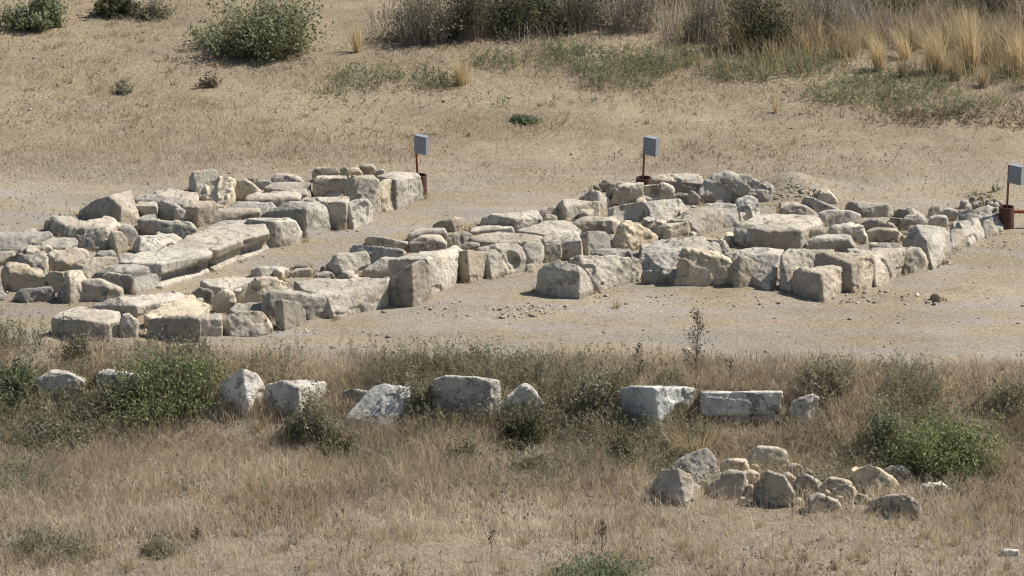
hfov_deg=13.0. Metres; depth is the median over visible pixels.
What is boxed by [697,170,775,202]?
boulder
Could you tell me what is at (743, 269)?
boulder
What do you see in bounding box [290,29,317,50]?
grass tuft
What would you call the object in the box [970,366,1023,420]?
bush
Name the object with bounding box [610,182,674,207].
boulder
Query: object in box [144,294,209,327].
stone slab
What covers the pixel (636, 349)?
dead plant
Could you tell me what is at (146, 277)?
cornice block
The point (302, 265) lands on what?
rock
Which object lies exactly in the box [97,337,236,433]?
bush
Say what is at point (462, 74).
grass tuft
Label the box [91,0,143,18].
bush
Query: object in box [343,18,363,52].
grass tuft
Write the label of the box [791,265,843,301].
stone block
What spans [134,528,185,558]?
bush
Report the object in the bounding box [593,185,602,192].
rock
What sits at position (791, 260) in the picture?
stone block
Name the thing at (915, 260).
stone block
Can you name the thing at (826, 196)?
boulder
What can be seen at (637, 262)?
boulder
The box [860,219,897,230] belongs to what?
boulder
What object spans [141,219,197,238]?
stone block
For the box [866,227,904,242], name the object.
boulder
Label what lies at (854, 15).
dry brush
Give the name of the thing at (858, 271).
stone block
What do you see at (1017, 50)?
grass tuft
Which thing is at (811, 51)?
slope grass
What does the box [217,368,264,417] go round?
stone block
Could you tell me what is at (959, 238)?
boulder
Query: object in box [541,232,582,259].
stone block
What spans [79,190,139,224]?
stone block
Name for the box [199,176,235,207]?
boulder
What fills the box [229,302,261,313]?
stone slab
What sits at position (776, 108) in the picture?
grass tuft
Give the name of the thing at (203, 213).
stone block
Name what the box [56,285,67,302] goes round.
rock
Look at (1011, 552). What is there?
rock
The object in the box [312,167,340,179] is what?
stone block
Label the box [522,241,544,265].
stone block
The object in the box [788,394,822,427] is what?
boulder
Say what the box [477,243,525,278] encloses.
stone block
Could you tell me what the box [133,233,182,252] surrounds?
boulder
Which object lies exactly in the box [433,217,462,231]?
stone block
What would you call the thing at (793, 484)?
stone
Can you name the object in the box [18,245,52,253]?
rock
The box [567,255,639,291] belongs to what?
boulder
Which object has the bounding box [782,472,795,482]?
rock
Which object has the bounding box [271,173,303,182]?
boulder
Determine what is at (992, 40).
grass tuft
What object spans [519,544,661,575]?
bush
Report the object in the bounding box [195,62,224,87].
bush
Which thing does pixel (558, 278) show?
boulder
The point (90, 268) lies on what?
boulder
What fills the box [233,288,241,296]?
stone
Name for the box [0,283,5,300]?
rock
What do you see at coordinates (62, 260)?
boulder
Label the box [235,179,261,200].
boulder
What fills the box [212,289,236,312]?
boulder
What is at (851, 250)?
stone
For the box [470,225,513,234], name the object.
stone slab
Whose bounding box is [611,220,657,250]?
boulder
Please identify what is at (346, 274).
stone
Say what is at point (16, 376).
bush
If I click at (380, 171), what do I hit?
rock
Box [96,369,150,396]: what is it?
stone slab
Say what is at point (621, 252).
stone slab
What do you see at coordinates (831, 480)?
boulder
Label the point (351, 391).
stone block
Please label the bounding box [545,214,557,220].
stone
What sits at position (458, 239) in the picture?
boulder
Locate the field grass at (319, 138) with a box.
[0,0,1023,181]
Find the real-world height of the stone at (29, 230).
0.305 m
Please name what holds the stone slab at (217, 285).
on the ground at (966, 330)
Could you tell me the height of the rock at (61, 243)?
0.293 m
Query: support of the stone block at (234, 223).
on the ground at (966, 330)
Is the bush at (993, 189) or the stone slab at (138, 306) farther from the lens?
the bush at (993, 189)
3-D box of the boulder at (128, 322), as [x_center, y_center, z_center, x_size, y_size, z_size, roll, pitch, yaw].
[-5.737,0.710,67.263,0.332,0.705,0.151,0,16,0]
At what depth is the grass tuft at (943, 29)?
83.70 m
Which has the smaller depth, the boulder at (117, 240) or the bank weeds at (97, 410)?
the bank weeds at (97, 410)
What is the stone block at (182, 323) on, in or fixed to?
on the ground at (966, 330)
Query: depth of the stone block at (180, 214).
73.44 m
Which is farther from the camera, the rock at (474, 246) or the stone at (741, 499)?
the rock at (474, 246)
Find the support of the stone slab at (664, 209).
on the ground at (966, 330)
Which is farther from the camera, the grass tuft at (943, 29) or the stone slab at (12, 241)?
the grass tuft at (943, 29)
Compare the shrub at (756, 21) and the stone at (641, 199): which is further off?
the shrub at (756, 21)
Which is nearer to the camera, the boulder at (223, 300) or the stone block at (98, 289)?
the boulder at (223, 300)
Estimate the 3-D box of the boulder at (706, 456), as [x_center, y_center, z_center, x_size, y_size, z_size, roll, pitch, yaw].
[2.577,2.609,63.462,0.711,0.670,0.256,-6,17,-21]
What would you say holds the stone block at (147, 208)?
on the ground at (966, 330)
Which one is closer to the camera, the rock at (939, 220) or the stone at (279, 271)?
the stone at (279, 271)
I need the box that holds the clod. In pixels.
[930,293,942,301]
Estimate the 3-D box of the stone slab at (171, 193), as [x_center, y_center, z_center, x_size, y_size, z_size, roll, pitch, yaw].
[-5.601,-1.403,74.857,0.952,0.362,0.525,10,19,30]
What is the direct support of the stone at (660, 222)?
on the ground at (966, 330)
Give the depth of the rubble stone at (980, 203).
74.69 m
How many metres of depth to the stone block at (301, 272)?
70.73 m
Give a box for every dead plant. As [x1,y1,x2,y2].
[191,526,199,539]
[486,529,496,556]
[594,519,608,553]
[630,343,644,374]
[678,307,715,388]
[727,356,734,388]
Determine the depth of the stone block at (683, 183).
75.47 m
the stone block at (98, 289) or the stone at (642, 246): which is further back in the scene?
the stone at (642, 246)
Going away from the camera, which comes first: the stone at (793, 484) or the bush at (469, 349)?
the stone at (793, 484)
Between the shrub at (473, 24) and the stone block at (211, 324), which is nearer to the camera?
the stone block at (211, 324)
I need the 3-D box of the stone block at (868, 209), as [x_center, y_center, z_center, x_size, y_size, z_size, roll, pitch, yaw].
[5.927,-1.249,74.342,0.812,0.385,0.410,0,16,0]
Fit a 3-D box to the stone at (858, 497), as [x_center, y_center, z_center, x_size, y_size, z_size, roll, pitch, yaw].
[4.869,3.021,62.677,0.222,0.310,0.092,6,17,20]
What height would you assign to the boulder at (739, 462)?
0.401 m
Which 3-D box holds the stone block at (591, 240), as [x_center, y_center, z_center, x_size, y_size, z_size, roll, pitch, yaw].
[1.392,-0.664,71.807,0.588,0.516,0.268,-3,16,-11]
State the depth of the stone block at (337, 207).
73.24 m
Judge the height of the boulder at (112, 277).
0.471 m
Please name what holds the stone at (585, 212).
on the ground at (966, 330)
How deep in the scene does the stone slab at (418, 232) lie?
72.54 m
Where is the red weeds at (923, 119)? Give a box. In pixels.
[859,101,1023,131]
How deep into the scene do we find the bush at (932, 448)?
63.52 m
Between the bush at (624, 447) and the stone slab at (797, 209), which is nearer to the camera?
the bush at (624, 447)
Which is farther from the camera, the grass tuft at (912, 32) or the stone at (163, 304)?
the grass tuft at (912, 32)
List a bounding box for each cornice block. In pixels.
[91,263,160,291]
[120,247,212,288]
[171,234,242,270]
[192,224,268,261]
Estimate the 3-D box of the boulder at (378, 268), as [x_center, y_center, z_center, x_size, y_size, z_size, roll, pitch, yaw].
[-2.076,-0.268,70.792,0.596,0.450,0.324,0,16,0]
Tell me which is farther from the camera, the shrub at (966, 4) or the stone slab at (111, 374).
the shrub at (966, 4)
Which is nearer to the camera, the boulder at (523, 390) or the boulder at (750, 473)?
the boulder at (750, 473)
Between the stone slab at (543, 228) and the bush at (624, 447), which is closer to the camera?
the bush at (624, 447)
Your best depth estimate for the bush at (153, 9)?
85.44 m
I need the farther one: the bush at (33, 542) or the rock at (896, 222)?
the rock at (896, 222)
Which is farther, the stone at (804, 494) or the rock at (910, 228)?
the rock at (910, 228)
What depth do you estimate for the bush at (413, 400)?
65.19 m
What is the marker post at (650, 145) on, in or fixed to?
on the ground at (966, 330)
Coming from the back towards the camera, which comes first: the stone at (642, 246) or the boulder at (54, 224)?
the boulder at (54, 224)
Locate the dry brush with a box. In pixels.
[362,0,1023,47]
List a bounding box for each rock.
[0,251,15,265]
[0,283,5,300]
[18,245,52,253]
[40,237,78,249]
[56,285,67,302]
[95,250,115,256]
[118,253,132,262]
[120,274,134,293]
[191,287,213,303]
[255,180,270,188]
[293,263,309,269]
[314,271,335,278]
[339,166,349,177]
[349,167,361,175]
[359,164,376,174]
[374,169,384,175]
[461,242,480,250]
[525,262,536,271]
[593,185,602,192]
[599,180,611,191]
[672,193,689,203]
[687,190,700,204]
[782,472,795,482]
[785,463,802,475]
[887,217,901,227]
[893,209,908,217]
[907,225,914,232]
[918,481,952,494]
[928,204,941,216]
[928,215,948,226]
[939,208,956,220]
[980,217,998,235]
[1001,549,1019,555]
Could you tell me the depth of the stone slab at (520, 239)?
72.12 m
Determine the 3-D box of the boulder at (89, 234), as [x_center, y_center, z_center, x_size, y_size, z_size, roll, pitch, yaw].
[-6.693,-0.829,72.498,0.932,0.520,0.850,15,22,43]
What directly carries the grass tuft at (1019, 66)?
on the ground at (966, 330)
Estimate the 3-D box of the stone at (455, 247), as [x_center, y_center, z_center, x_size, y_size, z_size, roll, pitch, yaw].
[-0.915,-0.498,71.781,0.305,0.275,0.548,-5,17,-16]
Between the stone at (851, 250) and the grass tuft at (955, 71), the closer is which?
the stone at (851, 250)
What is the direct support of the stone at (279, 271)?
on the ground at (966, 330)
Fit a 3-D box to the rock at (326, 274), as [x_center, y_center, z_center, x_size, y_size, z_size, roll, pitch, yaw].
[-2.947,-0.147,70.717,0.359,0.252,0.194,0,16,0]
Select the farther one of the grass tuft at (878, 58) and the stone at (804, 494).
the grass tuft at (878, 58)
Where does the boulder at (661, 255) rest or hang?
on the ground at (966, 330)
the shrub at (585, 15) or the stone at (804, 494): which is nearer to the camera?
the stone at (804, 494)
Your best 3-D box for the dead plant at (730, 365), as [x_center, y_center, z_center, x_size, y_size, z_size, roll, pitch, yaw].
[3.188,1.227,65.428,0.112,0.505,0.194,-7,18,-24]
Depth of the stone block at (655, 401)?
64.96 m
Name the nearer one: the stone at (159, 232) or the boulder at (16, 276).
the boulder at (16, 276)
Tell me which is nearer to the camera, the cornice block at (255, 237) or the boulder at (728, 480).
the boulder at (728, 480)
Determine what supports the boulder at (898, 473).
on the ground at (966, 330)
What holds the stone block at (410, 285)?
on the ground at (966, 330)
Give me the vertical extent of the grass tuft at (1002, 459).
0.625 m
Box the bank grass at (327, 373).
[0,323,1023,511]
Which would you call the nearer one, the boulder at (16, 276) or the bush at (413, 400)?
the bush at (413, 400)
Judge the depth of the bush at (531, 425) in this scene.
64.81 m
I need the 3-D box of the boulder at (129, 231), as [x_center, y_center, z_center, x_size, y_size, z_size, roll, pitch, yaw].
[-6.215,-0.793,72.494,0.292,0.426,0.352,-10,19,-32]
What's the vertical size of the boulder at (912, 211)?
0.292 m
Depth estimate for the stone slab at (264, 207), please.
74.19 m
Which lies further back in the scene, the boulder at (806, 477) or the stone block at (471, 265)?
the stone block at (471, 265)
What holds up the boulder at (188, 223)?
on the ground at (966, 330)
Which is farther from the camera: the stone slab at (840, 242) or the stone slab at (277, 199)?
the stone slab at (277, 199)
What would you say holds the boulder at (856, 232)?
on the ground at (966, 330)
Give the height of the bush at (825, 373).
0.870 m
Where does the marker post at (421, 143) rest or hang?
on the ground at (966, 330)
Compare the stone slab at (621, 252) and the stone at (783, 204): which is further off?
the stone at (783, 204)
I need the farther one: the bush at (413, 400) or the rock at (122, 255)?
the rock at (122, 255)
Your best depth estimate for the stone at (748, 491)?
62.99 m
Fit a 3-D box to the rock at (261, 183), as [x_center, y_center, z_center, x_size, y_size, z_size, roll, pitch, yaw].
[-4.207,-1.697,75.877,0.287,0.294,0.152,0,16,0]
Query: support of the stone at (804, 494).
on the ground at (966, 330)
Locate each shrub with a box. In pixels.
[362,0,463,45]
[430,0,518,40]
[483,0,574,38]
[542,0,618,33]
[590,0,670,34]
[675,0,737,42]
[714,0,824,52]
[787,0,862,42]
[850,0,941,19]
[934,0,1023,18]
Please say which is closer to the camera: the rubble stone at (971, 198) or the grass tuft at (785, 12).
the rubble stone at (971, 198)
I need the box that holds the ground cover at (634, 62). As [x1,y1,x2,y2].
[293,33,1023,118]
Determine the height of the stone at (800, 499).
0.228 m
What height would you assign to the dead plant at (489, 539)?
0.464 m
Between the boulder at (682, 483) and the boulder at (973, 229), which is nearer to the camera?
the boulder at (682, 483)
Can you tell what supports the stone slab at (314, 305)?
on the ground at (966, 330)
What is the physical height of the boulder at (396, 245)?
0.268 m
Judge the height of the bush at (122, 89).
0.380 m
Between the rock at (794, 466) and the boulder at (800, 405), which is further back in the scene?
the boulder at (800, 405)
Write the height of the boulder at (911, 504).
0.511 m
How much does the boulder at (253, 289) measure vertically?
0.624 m
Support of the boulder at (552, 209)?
on the ground at (966, 330)
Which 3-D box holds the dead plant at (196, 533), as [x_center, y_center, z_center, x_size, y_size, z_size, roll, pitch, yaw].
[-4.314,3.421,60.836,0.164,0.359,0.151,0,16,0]
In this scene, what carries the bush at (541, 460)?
on the ground at (966, 330)
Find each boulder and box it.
[1,262,44,290]
[12,250,48,272]
[15,286,55,302]
[44,216,77,234]
[45,271,63,291]
[47,247,89,270]
[61,216,119,249]
[69,256,118,277]
[101,272,124,292]
[108,231,127,253]
[118,223,137,245]
[119,313,140,337]
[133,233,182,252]
[181,221,195,226]
[189,169,217,191]
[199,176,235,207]
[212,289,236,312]
[222,311,272,336]
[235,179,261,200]
[236,276,293,303]
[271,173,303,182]
[325,251,370,278]
[345,384,409,430]
[347,198,372,228]
[362,257,394,277]
[380,179,393,211]
[384,241,408,250]
[408,234,446,251]
[445,232,473,247]
[502,383,542,416]
[535,260,593,298]
[539,205,558,219]
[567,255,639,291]
[573,216,620,233]
[606,181,623,198]
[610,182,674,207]
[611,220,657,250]
[630,257,642,281]
[649,468,700,506]
[670,447,716,480]
[673,248,731,286]
[697,468,720,482]
[705,469,747,499]
[720,458,748,472]
[728,255,759,287]
[733,221,767,247]
[735,195,759,219]
[744,469,759,484]
[745,445,789,471]
[753,470,794,506]
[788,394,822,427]
[795,473,821,493]
[808,493,840,511]
[809,228,826,238]
[812,188,837,203]
[818,476,853,492]
[827,222,868,243]
[831,484,857,502]
[850,464,899,496]
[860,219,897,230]
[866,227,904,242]
[868,493,922,519]
[882,464,917,484]
[901,214,926,229]
[905,207,926,218]
[950,218,984,245]
[950,229,967,251]
[956,205,1003,229]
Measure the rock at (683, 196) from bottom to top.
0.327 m
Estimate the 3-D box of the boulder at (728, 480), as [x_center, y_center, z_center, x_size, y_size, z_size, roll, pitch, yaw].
[3.022,2.793,63.121,0.643,0.557,0.355,0,16,0]
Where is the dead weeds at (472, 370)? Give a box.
[0,0,1023,575]
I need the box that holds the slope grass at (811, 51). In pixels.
[627,0,1023,83]
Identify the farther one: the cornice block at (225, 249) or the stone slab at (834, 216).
the stone slab at (834, 216)
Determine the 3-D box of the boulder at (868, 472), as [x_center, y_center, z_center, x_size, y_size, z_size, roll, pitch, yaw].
[5.130,2.741,63.127,0.728,0.603,0.381,0,16,0]
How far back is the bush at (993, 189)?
75.59 m
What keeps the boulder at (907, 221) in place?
on the ground at (966, 330)
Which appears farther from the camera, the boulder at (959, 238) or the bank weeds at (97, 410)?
the boulder at (959, 238)
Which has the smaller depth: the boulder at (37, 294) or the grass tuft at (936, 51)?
the boulder at (37, 294)
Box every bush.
[0,0,72,31]
[0,353,51,405]
[0,520,96,567]
[6,387,101,452]
[59,326,97,359]
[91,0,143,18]
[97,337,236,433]
[112,77,133,95]
[130,0,180,21]
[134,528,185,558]
[183,0,342,63]
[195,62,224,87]
[271,380,343,449]
[317,429,366,460]
[397,353,432,419]
[442,426,483,465]
[461,337,485,358]
[499,400,551,452]
[506,441,564,480]
[507,112,543,125]
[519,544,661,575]
[560,357,635,417]
[609,422,640,464]
[791,347,864,404]
[845,393,923,461]
[864,385,1020,482]
[952,186,995,197]
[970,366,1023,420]
[991,178,1003,191]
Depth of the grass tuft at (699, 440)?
64.45 m
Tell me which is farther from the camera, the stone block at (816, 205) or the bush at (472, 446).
the stone block at (816, 205)
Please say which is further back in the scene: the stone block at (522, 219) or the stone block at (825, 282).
the stone block at (522, 219)
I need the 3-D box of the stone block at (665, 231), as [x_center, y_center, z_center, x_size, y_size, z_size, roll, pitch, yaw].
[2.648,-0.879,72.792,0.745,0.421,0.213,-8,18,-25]
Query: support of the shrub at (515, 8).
on the ground at (966, 330)
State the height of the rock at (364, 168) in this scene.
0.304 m
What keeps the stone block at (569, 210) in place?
on the ground at (966, 330)
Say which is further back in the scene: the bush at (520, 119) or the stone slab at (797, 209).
the bush at (520, 119)
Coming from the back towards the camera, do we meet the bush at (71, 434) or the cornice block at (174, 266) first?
the cornice block at (174, 266)
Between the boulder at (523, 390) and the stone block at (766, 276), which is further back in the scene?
the stone block at (766, 276)
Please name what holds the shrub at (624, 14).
on the ground at (966, 330)
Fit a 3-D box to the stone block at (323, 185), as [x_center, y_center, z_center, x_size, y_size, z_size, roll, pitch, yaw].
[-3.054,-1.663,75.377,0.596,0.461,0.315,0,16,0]
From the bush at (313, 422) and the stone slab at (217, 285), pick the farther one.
the stone slab at (217, 285)
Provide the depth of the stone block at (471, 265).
70.33 m
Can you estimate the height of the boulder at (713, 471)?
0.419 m
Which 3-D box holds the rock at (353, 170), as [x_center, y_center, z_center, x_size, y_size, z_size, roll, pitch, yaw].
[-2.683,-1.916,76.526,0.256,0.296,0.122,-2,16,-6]
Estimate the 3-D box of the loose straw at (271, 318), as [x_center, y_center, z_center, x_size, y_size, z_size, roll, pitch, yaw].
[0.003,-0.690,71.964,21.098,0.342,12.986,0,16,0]
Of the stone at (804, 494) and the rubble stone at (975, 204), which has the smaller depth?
the stone at (804, 494)
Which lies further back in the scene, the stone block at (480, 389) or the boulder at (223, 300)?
the boulder at (223, 300)
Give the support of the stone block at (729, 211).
on the ground at (966, 330)
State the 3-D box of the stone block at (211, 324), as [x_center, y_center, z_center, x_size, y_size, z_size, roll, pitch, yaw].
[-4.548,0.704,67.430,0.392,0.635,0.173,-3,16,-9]
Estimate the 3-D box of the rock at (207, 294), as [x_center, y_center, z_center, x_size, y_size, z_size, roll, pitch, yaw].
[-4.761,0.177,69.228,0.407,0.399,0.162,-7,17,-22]
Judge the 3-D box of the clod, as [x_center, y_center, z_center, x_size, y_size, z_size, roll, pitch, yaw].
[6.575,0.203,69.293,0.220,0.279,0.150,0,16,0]
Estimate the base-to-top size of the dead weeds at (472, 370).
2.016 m
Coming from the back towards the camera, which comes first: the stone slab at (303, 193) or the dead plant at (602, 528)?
the stone slab at (303, 193)
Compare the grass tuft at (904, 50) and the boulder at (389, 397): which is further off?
the grass tuft at (904, 50)
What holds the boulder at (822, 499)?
on the ground at (966, 330)
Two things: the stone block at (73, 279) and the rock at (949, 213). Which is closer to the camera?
the stone block at (73, 279)
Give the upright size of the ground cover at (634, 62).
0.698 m
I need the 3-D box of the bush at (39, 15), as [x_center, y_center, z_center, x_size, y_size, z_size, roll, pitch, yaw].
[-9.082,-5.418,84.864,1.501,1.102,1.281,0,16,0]
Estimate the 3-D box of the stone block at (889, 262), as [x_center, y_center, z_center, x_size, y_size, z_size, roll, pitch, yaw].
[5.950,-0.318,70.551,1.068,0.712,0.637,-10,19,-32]
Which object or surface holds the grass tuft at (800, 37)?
on the ground at (966, 330)
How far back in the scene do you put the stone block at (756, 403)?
64.89 m
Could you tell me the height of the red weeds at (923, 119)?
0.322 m
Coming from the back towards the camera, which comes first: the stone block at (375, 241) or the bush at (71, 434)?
the stone block at (375, 241)
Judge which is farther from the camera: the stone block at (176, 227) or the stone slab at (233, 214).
the stone slab at (233, 214)
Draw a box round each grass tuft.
[206,12,244,36]
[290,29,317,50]
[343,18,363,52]
[443,49,476,85]
[600,406,770,459]
[612,301,623,308]
[716,8,755,52]
[771,0,798,26]
[771,92,783,112]
[792,23,815,53]
[800,8,826,39]
[823,14,860,55]
[844,13,879,47]
[856,26,890,71]
[876,4,940,48]
[878,22,915,59]
[889,52,912,76]
[901,14,966,74]
[917,7,965,48]
[941,49,969,80]
[948,2,996,73]
[953,3,991,37]
[965,60,998,87]
[966,11,1010,63]
[976,435,1023,478]
[981,9,1021,48]
[983,18,1023,75]
[1009,56,1023,78]
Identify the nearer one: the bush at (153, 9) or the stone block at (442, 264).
the stone block at (442, 264)
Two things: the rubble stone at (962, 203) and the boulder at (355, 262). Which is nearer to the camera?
the boulder at (355, 262)
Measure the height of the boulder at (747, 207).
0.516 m
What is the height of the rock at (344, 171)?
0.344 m
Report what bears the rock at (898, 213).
on the ground at (966, 330)
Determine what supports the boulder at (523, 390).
on the ground at (966, 330)
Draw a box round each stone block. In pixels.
[51,306,120,341]
[64,270,86,302]
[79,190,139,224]
[81,278,123,301]
[136,201,157,218]
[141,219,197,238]
[147,315,201,342]
[157,200,180,220]
[174,208,189,220]
[182,200,219,227]
[198,313,222,335]
[209,219,271,246]
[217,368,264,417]
[246,217,301,247]
[251,266,289,277]
[261,201,330,238]
[263,380,325,419]
[275,299,305,330]
[289,268,312,277]
[293,277,389,318]
[304,196,349,229]
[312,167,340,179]
[313,175,346,196]
[340,388,367,406]
[344,175,380,216]
[365,236,408,248]
[376,172,422,209]
[388,249,458,292]
[388,260,430,306]
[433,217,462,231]
[433,375,501,420]
[457,250,487,282]
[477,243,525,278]
[480,210,542,232]
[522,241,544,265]
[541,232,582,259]
[544,243,561,262]
[556,199,599,221]
[579,190,609,210]
[580,231,613,255]
[620,385,694,430]
[641,270,661,283]
[650,173,702,193]
[652,221,690,239]
[669,206,723,235]
[699,390,782,421]
[703,202,738,227]
[724,247,783,290]
[745,213,824,250]
[779,248,834,291]
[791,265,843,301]
[801,196,837,212]
[815,251,874,292]
[845,201,893,217]
[854,247,904,286]
[870,242,928,273]
[902,224,951,269]
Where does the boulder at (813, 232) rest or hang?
on the ground at (966, 330)
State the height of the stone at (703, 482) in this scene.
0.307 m
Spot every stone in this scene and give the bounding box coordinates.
[22,228,35,231]
[25,246,39,253]
[32,267,43,273]
[137,214,156,228]
[156,230,165,234]
[158,303,172,306]
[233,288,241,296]
[274,267,284,278]
[340,270,354,278]
[447,245,462,250]
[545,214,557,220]
[578,209,593,217]
[635,197,645,202]
[639,243,651,253]
[642,217,654,227]
[656,219,666,225]
[689,231,697,236]
[699,480,708,491]
[725,232,736,245]
[737,497,748,505]
[744,484,752,498]
[749,464,759,471]
[779,201,790,210]
[790,480,799,489]
[794,497,801,504]
[798,490,810,500]
[834,495,844,504]
[847,248,858,252]
[854,493,867,504]
[960,199,968,208]
[964,203,971,208]
[969,195,974,201]
[972,201,978,208]
[977,198,982,206]
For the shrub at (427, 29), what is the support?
on the ground at (966, 330)
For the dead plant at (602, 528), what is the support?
on the ground at (966, 330)
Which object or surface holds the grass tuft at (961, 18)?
on the ground at (966, 330)
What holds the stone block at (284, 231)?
on the ground at (966, 330)
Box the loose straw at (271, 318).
[0,150,1023,365]
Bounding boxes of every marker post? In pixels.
[414,134,429,194]
[636,135,658,184]
[999,163,1023,229]
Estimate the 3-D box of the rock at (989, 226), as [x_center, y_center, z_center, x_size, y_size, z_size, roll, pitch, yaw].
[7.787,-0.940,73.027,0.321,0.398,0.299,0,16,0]
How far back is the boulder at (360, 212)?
73.39 m
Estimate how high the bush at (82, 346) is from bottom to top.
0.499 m
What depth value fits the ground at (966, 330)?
75.40 m
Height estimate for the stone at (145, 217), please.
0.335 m
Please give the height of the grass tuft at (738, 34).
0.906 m
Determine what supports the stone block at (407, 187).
on the ground at (966, 330)
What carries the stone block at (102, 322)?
on the ground at (966, 330)
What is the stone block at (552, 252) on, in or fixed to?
on the ground at (966, 330)
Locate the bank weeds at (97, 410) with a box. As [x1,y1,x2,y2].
[0,309,1017,499]
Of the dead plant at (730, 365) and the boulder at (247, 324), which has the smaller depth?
the dead plant at (730, 365)
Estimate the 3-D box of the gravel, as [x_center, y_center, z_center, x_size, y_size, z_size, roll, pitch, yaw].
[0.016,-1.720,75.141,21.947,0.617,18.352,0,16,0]
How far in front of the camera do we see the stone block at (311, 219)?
72.96 m
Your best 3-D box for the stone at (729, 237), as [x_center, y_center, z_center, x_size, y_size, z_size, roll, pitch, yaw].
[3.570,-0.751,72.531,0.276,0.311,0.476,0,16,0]
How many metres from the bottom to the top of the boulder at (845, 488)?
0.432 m
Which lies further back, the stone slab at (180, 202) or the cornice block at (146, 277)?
the stone slab at (180, 202)
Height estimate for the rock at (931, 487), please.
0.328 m
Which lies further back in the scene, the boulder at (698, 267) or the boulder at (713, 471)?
the boulder at (698, 267)
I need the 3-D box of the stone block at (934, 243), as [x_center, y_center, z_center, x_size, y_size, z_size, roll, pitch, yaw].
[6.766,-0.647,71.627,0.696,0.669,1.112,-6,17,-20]
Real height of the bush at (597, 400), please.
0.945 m
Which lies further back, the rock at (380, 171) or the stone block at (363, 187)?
the rock at (380, 171)
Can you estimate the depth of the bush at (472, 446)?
64.17 m
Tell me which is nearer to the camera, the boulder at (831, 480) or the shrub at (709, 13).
the boulder at (831, 480)
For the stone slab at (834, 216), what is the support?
on the ground at (966, 330)
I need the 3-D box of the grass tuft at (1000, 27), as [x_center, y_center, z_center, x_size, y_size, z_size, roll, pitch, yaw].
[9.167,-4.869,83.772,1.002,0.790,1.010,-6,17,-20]
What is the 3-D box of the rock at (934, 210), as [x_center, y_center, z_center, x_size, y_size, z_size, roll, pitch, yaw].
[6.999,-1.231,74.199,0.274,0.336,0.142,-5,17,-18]
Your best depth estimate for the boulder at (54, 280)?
69.74 m
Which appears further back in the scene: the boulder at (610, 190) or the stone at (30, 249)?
the boulder at (610, 190)
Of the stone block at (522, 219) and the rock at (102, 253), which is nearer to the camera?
the rock at (102, 253)
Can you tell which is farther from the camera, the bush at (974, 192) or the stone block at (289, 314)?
the bush at (974, 192)
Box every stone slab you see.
[0,231,52,250]
[37,369,85,400]
[93,292,187,317]
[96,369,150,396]
[135,194,188,207]
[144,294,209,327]
[153,188,198,200]
[200,276,254,295]
[211,208,260,223]
[227,201,275,214]
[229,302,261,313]
[245,191,301,206]
[261,289,327,319]
[264,182,311,197]
[269,189,308,199]
[325,191,342,196]
[349,244,404,263]
[407,228,447,243]
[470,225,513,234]
[470,232,542,246]
[516,219,581,236]
[590,248,632,256]
[608,198,685,223]
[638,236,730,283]
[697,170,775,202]
[780,203,817,214]
[805,234,856,251]
[818,209,860,226]
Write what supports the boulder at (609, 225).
on the ground at (966, 330)
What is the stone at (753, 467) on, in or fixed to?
on the ground at (966, 330)
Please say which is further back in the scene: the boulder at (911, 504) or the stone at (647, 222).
the stone at (647, 222)
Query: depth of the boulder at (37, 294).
69.19 m
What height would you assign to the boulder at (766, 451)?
0.471 m
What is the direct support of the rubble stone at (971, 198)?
on the ground at (966, 330)
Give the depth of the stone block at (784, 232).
72.06 m
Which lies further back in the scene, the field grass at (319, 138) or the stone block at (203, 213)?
the field grass at (319, 138)
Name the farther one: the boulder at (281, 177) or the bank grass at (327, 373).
the boulder at (281, 177)
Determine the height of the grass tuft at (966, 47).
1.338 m
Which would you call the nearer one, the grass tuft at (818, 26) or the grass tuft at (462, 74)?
the grass tuft at (462, 74)
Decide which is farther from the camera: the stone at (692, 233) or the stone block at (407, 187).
the stone block at (407, 187)
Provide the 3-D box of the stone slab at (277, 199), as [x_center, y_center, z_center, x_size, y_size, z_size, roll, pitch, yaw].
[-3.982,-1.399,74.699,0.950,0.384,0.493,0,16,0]
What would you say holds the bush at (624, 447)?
on the ground at (966, 330)
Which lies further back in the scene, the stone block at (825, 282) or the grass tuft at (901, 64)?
the grass tuft at (901, 64)
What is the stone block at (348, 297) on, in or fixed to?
on the ground at (966, 330)
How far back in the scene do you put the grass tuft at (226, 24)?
83.63 m
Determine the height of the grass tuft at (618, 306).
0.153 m
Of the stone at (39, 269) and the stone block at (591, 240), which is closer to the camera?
the stone at (39, 269)
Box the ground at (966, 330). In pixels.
[0,0,1023,575]
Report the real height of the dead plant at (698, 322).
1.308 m
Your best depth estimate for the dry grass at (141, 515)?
61.94 m
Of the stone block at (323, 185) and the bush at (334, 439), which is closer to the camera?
the bush at (334, 439)
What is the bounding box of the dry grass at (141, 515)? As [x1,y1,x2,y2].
[0,412,1023,575]
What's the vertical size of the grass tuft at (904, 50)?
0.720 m
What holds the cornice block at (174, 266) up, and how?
on the ground at (966, 330)
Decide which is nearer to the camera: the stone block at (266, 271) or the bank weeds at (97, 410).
the bank weeds at (97, 410)
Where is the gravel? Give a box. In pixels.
[1,47,1023,354]
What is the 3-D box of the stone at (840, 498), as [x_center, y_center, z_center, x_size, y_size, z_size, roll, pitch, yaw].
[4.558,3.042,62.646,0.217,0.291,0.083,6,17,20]

